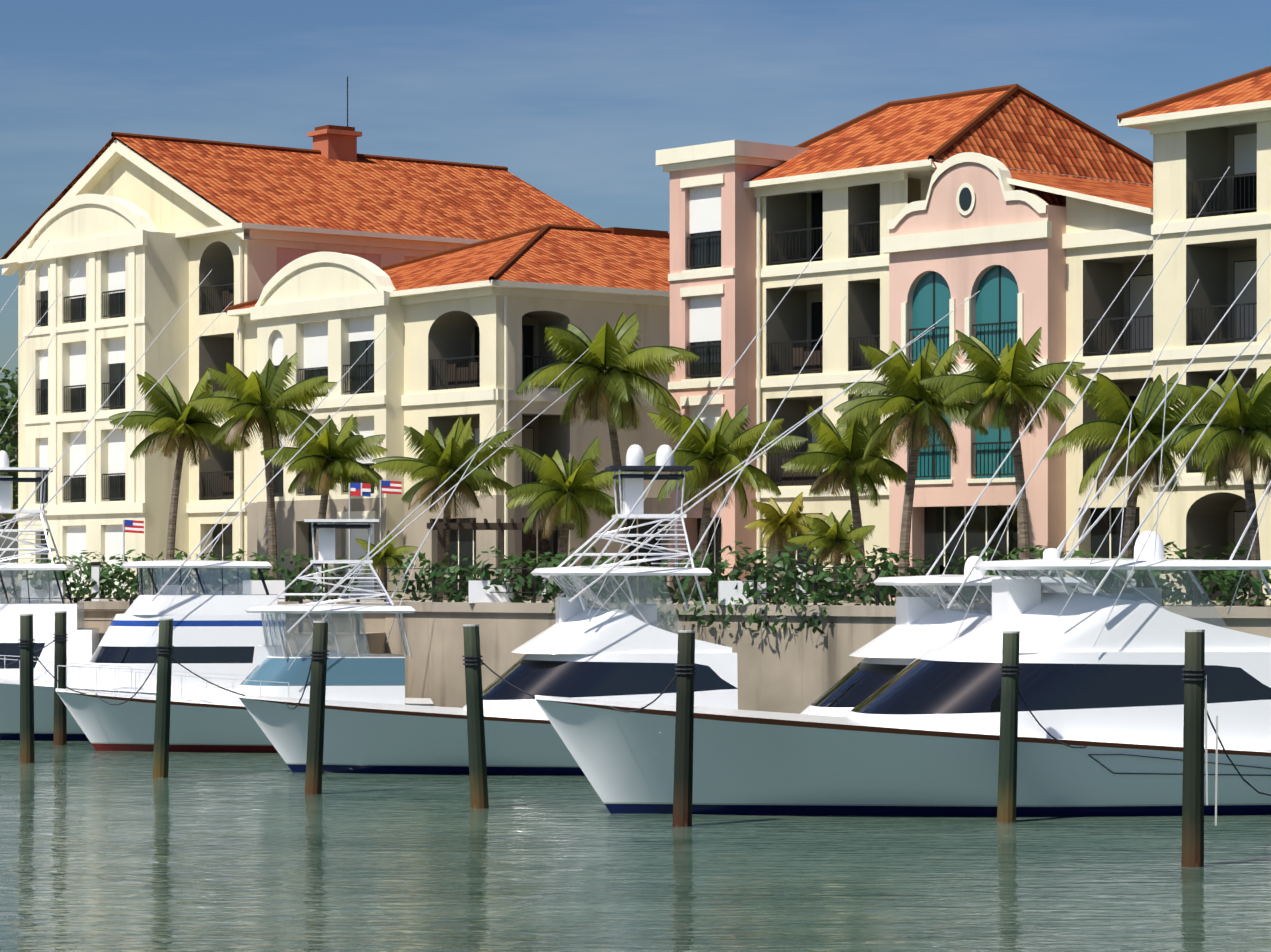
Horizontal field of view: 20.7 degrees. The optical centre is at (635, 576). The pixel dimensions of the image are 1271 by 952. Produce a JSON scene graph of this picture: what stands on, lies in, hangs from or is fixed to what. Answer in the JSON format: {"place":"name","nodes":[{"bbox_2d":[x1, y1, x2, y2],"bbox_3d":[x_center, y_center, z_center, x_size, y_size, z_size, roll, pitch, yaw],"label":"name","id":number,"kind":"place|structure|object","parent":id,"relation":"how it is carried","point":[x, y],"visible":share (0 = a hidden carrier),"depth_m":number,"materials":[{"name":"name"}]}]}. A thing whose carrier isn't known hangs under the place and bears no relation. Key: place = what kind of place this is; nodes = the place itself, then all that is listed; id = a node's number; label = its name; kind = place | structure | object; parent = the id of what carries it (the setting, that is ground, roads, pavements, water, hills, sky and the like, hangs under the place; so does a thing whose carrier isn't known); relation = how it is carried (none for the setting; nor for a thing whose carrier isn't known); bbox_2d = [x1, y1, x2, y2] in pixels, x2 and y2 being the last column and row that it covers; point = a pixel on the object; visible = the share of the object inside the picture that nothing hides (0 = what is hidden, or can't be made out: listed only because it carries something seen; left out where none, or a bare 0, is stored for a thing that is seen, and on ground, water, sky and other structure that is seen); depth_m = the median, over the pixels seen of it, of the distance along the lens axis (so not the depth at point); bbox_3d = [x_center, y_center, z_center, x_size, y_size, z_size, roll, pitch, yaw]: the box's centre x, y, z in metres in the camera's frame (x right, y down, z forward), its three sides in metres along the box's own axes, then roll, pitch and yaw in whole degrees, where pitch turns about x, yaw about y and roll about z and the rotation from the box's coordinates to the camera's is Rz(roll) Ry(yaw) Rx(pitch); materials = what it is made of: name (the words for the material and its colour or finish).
{"place":"outdoors","nodes":[
{"label":"outdoors","id":0,"kind":"place"},
{"bbox_2d":[0,472,17,518],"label":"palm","id":1,"kind":"object","parent":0,"point":[15,507],"visible":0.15,"depth_m":148.41,"materials":[{"name":"green plant"}]},
{"bbox_2d":[0,76,669,599],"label":"building","id":2,"kind":"structure","parent":0,"point":[332,254],"depth_m":123.34,"materials":[{"name":"paint"}]},
{"bbox_2d":[0,740,1270,951],"bbox_3d":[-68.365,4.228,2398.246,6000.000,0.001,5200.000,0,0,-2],"label":"water surface","id":3,"kind":"object","parent":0,"point":[190,852],"depth_m":49.65,"materials":[{"name":"teal liquid"}]},
{"bbox_2d":[18,614,34,762],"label":"piling","id":4,"kind":"object","parent":3,"relation":"on","point":[26,642],"visible":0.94,"depth_m":78.69,"materials":[{"name":"brown wood"}]},
{"bbox_2d":[0,240,77,432],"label":"poles","id":5,"kind":"object","parent":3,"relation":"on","point":[27,336],"visible":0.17,"depth_m":99.65,"materials":[{"name":"white metal"}]},
{"bbox_2d":[53,611,67,744],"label":"piling","id":6,"kind":"object","parent":3,"relation":"on","point":[60,707],"visible":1,"depth_m":87.11,"materials":[{"name":"brown wood"}]},
{"bbox_2d":[0,270,230,682],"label":"yacht","id":7,"kind":"object","parent":3,"relation":"on","point":[82,643],"visible":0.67,"depth_m":92.70,"materials":[{"name":"white"}]},
{"bbox_2d":[152,619,173,777],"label":"piling","id":8,"kind":"object","parent":3,"relation":"on","point":[162,720],"visible":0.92,"depth_m":72.90,"materials":[{"name":"brown wood"}]},
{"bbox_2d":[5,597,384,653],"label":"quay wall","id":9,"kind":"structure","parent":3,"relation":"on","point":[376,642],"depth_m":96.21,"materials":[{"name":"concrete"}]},
{"bbox_2d":[0,323,433,740],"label":"flybridge cruiser","id":10,"kind":"object","parent":3,"relation":"on","point":[219,632],"visible":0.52,"depth_m":89.20,"materials":[{"name":"white"}]},
{"bbox_2d":[305,621,328,794],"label":"piling","id":11,"kind":"object","parent":3,"relation":"on","point":[315,747],"visible":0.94,"depth_m":67.46,"materials":[{"name":"brown wood"}]},
{"bbox_2d":[56,348,588,752],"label":"boat","id":12,"kind":"object","parent":3,"relation":"on","point":[208,718],"visible":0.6,"depth_m":83.36,"materials":[{"name":"white plastic"}]},
{"bbox_2d":[462,624,488,808],"bbox_3d":[-2.917,3.301,63.456,0.485,4.855,0.369,0,0,-2],"label":"piling","id":13,"kind":"object","parent":3,"relation":"on","point":[472,656],"visible":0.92,"depth_m":63.33,"materials":[{"name":"brown wood"}]},
{"bbox_2d":[0,641,1270,825],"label":"mooring lines","id":14,"kind":"object","parent":13,"relation":"attached to","point":[1206,761],"visible":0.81,"depth_m":59.81,"materials":[{"name":"grey fabric"}]},
{"bbox_2d":[238,232,979,774],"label":"yacht","id":15,"kind":"object","parent":3,"relation":"on","point":[582,648],"visible":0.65,"depth_m":73.99,"materials":[{"name":"white"}]},
{"bbox_2d":[4,601,1270,713],"bbox_3d":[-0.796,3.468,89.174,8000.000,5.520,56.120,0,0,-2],"label":"quay wall","id":16,"kind":"structure","parent":3,"relation":"on","point":[786,669],"depth_m":88.55,"materials":[{"name":"concrete"}]},
{"bbox_2d":[552,590,836,633],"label":"vines","id":17,"kind":"object","parent":16,"relation":"hanging from","point":[751,618],"visible":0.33,"depth_m":87.91,"materials":[{"name":"green plant"}]},
{"bbox_2d":[672,630,696,826],"bbox_3d":[0.828,3.321,58.910,0.362,4.815,0.440,0,0,43],"label":"piling","id":18,"kind":"object","parent":3,"relation":"on","point":[683,764],"visible":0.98,"depth_m":58.79,"materials":[{"name":"brown wood"}]},
{"bbox_2d":[572,167,1229,716],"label":"yacht","id":19,"kind":"object","parent":3,"relation":"on","point":[924,623],"visible":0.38,"depth_m":68.91,"materials":[{"name":"white"}]},
{"bbox_2d":[535,252,1270,816],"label":"yacht","id":20,"kind":"object","parent":3,"relation":"on","point":[1101,676],"visible":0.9,"depth_m":61.21,"materials":[{"name":"white"}]},
{"bbox_2d":[997,631,1020,822],"bbox_3d":[6.432,3.336,59.873,0.362,4.785,0.452,0,0,43],"label":"piling","id":21,"kind":"object","parent":3,"relation":"on","point":[1007,770],"visible":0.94,"depth_m":59.76,"materials":[{"name":"brown wood"}]},
{"bbox_2d":[1181,629,1206,866],"bbox_3d":[8.148,3.251,50.708,0.390,4.955,0.396,0,0,-2],"label":"piling","id":22,"kind":"object","parent":3,"relation":"on","point":[1194,673],"visible":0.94,"depth_m":50.58,"materials":[{"name":"brown wood"}]},
{"bbox_2d":[0,577,1270,606],"bbox_3d":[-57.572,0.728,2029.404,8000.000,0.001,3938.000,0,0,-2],"label":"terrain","id":23,"kind":"structure","parent":0,"point":[537,601],"depth_m":101.39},
{"bbox_2d":[0,457,17,532],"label":"tree","id":24,"kind":"object","parent":23,"relation":"on","point":[15,497],"depth_m":170.13,"materials":[{"name":"green plant"}]},
{"bbox_2d":[0,377,17,500],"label":"tree","id":25,"kind":"object","parent":23,"relation":"on","point":[15,493],"visible":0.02,"depth_m":158.62,"materials":[{"name":"green plant"}]},
{"bbox_2d":[0,367,17,485],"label":"tree","id":26,"kind":"object","parent":23,"relation":"on","point":[6,444],"visible":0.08,"depth_m":145.65,"materials":[{"name":"green plant"}]},
{"bbox_2d":[27,548,311,596],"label":"shrubs","id":27,"kind":"object","parent":23,"relation":"on","point":[284,570],"visible":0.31,"depth_m":120.33,"materials":[{"name":"green plant"}]},
{"bbox_2d":[109,370,249,581],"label":"palm","id":28,"kind":"object","parent":23,"relation":"on","point":[173,420],"visible":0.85,"depth_m":115.52,"materials":[{"name":"green plant"}]},
{"bbox_2d":[0,551,358,601],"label":"hedge","id":29,"kind":"object","parent":23,"relation":"on","point":[300,586],"visible":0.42,"depth_m":100.08,"materials":[{"name":"green plant"}]},
{"bbox_2d":[188,352,336,579],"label":"palm","id":30,"kind":"object","parent":23,"relation":"on","point":[252,399],"visible":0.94,"depth_m":111.59,"materials":[{"name":"green plant"}]},
{"bbox_2d":[123,480,401,597],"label":"flags","id":31,"kind":"object","parent":23,"relation":"on","point":[355,489],"visible":0.83,"depth_m":107.51,"materials":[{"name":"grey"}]},
{"bbox_2d":[260,411,386,596],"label":"palm","id":32,"kind":"object","parent":23,"relation":"on","point":[326,458],"visible":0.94,"depth_m":108.54,"materials":[{"name":"green plant"}]},
{"bbox_2d":[354,530,417,599],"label":"palm","id":33,"kind":"object","parent":23,"relation":"on","point":[387,554],"visible":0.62,"depth_m":106.92,"materials":[{"name":"green plant"}]},
{"bbox_2d":[370,416,515,599],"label":"palm","id":34,"kind":"object","parent":23,"relation":"on","point":[441,461],"visible":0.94,"depth_m":105.60,"materials":[{"name":"green plant"}]},
{"bbox_2d":[427,519,573,600],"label":"pergola","id":35,"kind":"object","parent":23,"relation":"on","point":[441,528],"visible":0.62,"depth_m":103.57,"materials":[{"name":"brown wood"}]},
{"bbox_2d":[505,437,648,601],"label":"palm","id":36,"kind":"object","parent":23,"relation":"on","point":[571,490],"visible":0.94,"depth_m":98.74,"materials":[{"name":"green plant"}]},
{"bbox_2d":[21,560,1135,604],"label":"dock pedestal boxes","id":37,"kind":"object","parent":23,"relation":"on","point":[727,591],"visible":0.33,"depth_m":95.19,"materials":[{"name":"white plastic"}]},
{"bbox_2d":[516,312,698,600],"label":"palm","id":38,"kind":"object","parent":23,"relation":"on","point":[610,369],"visible":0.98,"depth_m":102.56,"materials":[{"name":"green plant"}]},
{"bbox_2d":[389,541,930,605],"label":"hedge","id":39,"kind":"object","parent":23,"relation":"on","point":[460,596],"visible":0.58,"depth_m":89.75,"materials":[{"name":"green plant"}]},
{"bbox_2d":[644,402,807,601],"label":"palm","id":40,"kind":"object","parent":23,"relation":"on","point":[717,451],"visible":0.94,"depth_m":97.83,"materials":[{"name":"green plant"}]},
{"bbox_2d":[745,492,827,601],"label":"palm","id":41,"kind":"object","parent":23,"relation":"on","point":[775,522],"visible":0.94,"depth_m":96.20,"materials":[{"name":"green plant"}]},
{"bbox_2d":[384,565,1268,606],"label":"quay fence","id":42,"kind":"object","parent":23,"relation":"on","point":[940,567],"visible":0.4,"depth_m":87.71,"materials":[{"name":"metal"}]},
{"bbox_2d":[787,510,874,603],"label":"palm","id":43,"kind":"object","parent":23,"relation":"on","point":[832,537],"visible":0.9,"depth_m":91.12,"materials":[{"name":"green plant"}]},
{"bbox_2d":[781,406,909,602],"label":"palm","id":44,"kind":"object","parent":23,"relation":"on","point":[838,451],"visible":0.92,"depth_m":93.94,"materials":[{"name":"green plant"}]},
{"bbox_2d":[834,338,1008,603],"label":"palm","id":45,"kind":"object","parent":23,"relation":"on","point":[899,370],"visible":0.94,"depth_m":92.08,"materials":[{"name":"green plant"}]},
{"bbox_2d":[734,541,1264,605],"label":"shrubs","id":46,"kind":"object","parent":23,"relation":"on","point":[1216,588],"visible":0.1,"depth_m":93.48,"materials":[{"name":"green plant"}]},
{"bbox_2d":[919,327,1084,573],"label":"palm","id":47,"kind":"object","parent":23,"relation":"on","point":[1010,383],"visible":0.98,"depth_m":90.11,"materials":[{"name":"green plant"}]},
{"bbox_2d":[950,545,1270,606],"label":"hedge","id":48,"kind":"object","parent":23,"relation":"on","point":[1231,587],"visible":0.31,"depth_m":83.05,"materials":[{"name":"green plant"}]},
{"bbox_2d":[1043,372,1227,585],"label":"palm","id":49,"kind":"object","parent":23,"relation":"on","point":[1109,403],"visible":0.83,"depth_m":85.25,"materials":[{"name":"green plant"}]},
{"bbox_2d":[1150,366,1270,606],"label":"palm","id":50,"kind":"object","parent":23,"relation":"on","point":[1238,429],"visible":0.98,"depth_m":82.18,"materials":[{"name":"green plant"}]},
{"bbox_2d":[0,0,1270,576],"label":"sky","id":51,"kind":"structure","parent":0,"point":[578,99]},
{"bbox_2d":[656,66,1270,604],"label":"building","id":52,"kind":"structure","parent":0,"point":[1024,214],"depth_m":97.84,"materials":[{"name":"paint"}]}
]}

